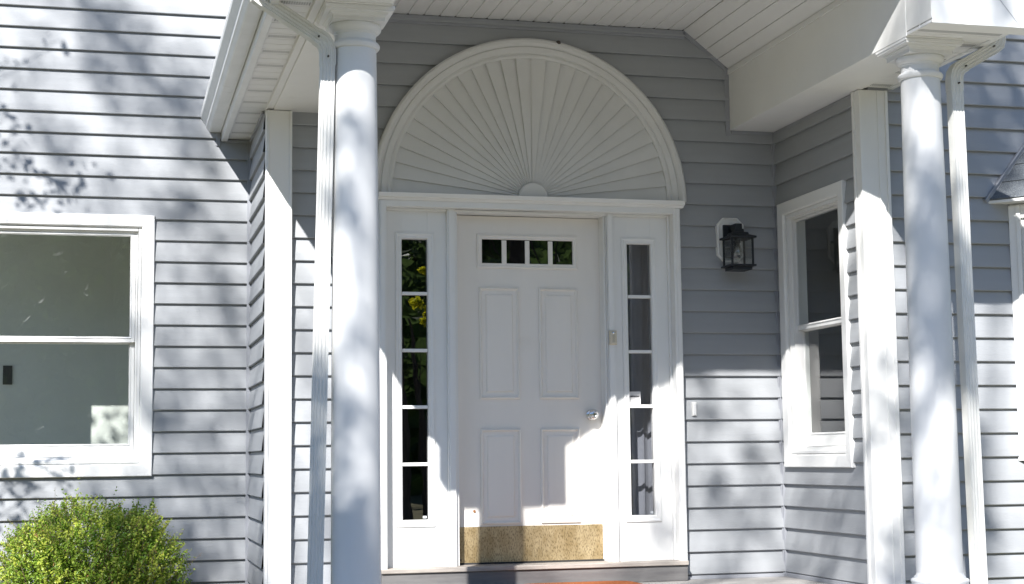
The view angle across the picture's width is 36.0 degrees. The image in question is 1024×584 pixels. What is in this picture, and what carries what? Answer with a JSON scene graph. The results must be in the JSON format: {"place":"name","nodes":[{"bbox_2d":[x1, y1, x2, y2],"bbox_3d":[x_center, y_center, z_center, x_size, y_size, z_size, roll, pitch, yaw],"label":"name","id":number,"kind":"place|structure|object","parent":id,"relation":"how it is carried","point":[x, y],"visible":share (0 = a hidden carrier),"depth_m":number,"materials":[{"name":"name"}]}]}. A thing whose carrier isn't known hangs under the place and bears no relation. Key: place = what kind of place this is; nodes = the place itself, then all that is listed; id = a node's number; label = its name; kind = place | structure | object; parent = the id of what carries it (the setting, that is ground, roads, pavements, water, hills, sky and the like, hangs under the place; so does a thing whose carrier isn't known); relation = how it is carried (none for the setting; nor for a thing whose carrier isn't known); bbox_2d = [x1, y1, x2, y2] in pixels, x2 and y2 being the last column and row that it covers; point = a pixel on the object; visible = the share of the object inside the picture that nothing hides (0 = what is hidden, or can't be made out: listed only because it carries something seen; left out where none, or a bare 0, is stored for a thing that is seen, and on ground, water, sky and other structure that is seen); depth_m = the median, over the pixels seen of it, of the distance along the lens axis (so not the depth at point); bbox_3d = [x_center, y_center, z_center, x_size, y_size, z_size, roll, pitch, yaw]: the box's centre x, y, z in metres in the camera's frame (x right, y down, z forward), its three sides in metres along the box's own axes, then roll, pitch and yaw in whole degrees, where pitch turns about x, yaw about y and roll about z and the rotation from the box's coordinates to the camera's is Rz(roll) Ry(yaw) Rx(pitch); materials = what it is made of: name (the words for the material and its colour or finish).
{"place":"outdoors","nodes":[
{"label":"outdoors","id":0,"kind":"place"},
{"label":"ground","id":1,"kind":"structure","parent":0,"visible":0},
{"bbox_2d":[0,0,1023,583],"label":"house","id":2,"kind":"structure","parent":1,"relation":"on","point":[324,290],"depth_m":9.55,"materials":[{"name":"plastic"}]},
{"bbox_2d":[0,212,154,477],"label":"window","id":3,"kind":"structure","parent":2,"relation":"in","point":[94,460],"depth_m":9.85,"materials":[{"name":"white paint"}]},
{"bbox_2d":[331,224,331,263],"bbox_3d":[-0.984,-0.326,9.267,0.212,0.326,0.028,1,-6,-14],"label":"number plaque","id":4,"kind":"object","parent":2,"relation":"attached to","point":[331,243],"depth_m":9.24,"materials":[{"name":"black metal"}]},
{"bbox_2d":[457,215,604,564],"bbox_3d":[0.110,0.581,9.549,0.916,2.096,0.120,1,-6,-14],"label":"front door","id":5,"kind":"structure","parent":2,"relation":"in","point":[530,408],"depth_m":9.56,"materials":[{"name":"paint"}]},
{"bbox_2d":[531,581,641,583],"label":"doormat","id":6,"kind":"object","parent":2,"relation":"on","point":[610,582],"visible":1,"depth_m":9.21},
{"bbox_2d":[609,330,616,344],"bbox_3d":[0.616,0.277,9.589,0.048,0.087,0.023,1,-6,-14],"label":"doorbell","id":7,"kind":"object","parent":2,"relation":"attached to","point":[612,337],"visible":1,"depth_m":9.58,"materials":[{"name":"beige plastic"}]},
{"bbox_2d":[691,402,696,415],"bbox_3d":[1.121,0.720,9.697,0.029,0.085,0.029,1,-6,-14],"label":"doorbell","id":8,"kind":"object","parent":2,"relation":"attached to","point":[694,408],"depth_m":9.69,"materials":[{"name":"white paint"}]},
{"bbox_2d":[715,218,756,271],"bbox_3d":[1.391,-0.302,9.778,0.180,0.346,0.231,1,-6,-14],"label":"wall lantern","id":9,"kind":"object","parent":2,"relation":"attached to","point":[732,236],"depth_m":9.82,"materials":[{"name":"black metal"}]},
{"bbox_2d":[777,180,858,467],"bbox_3d":[1.857,0.221,9.412,0.144,1.642,0.914,1,-6,-14],"label":"window","id":10,"kind":"structure","parent":2,"relation":"in","point":[836,449],"depth_m":9.70,"materials":[{"name":"white paint"}]},
{"bbox_2d":[1008,203,1023,460],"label":"bay window","id":11,"kind":"structure","parent":2,"relation":"in","point":[1015,211],"depth_m":8.97,"materials":[{"name":"white paint"}]},
{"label":"mulch bed","id":12,"kind":"structure","parent":1,"relation":"on","visible":0},
{"bbox_2d":[0,478,200,583],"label":"boxwood shrub","id":13,"kind":"object","parent":12,"relation":"on","point":[131,561],"visible":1,"depth_m":8.80,"materials":[{"name":"green plant"}]}
]}

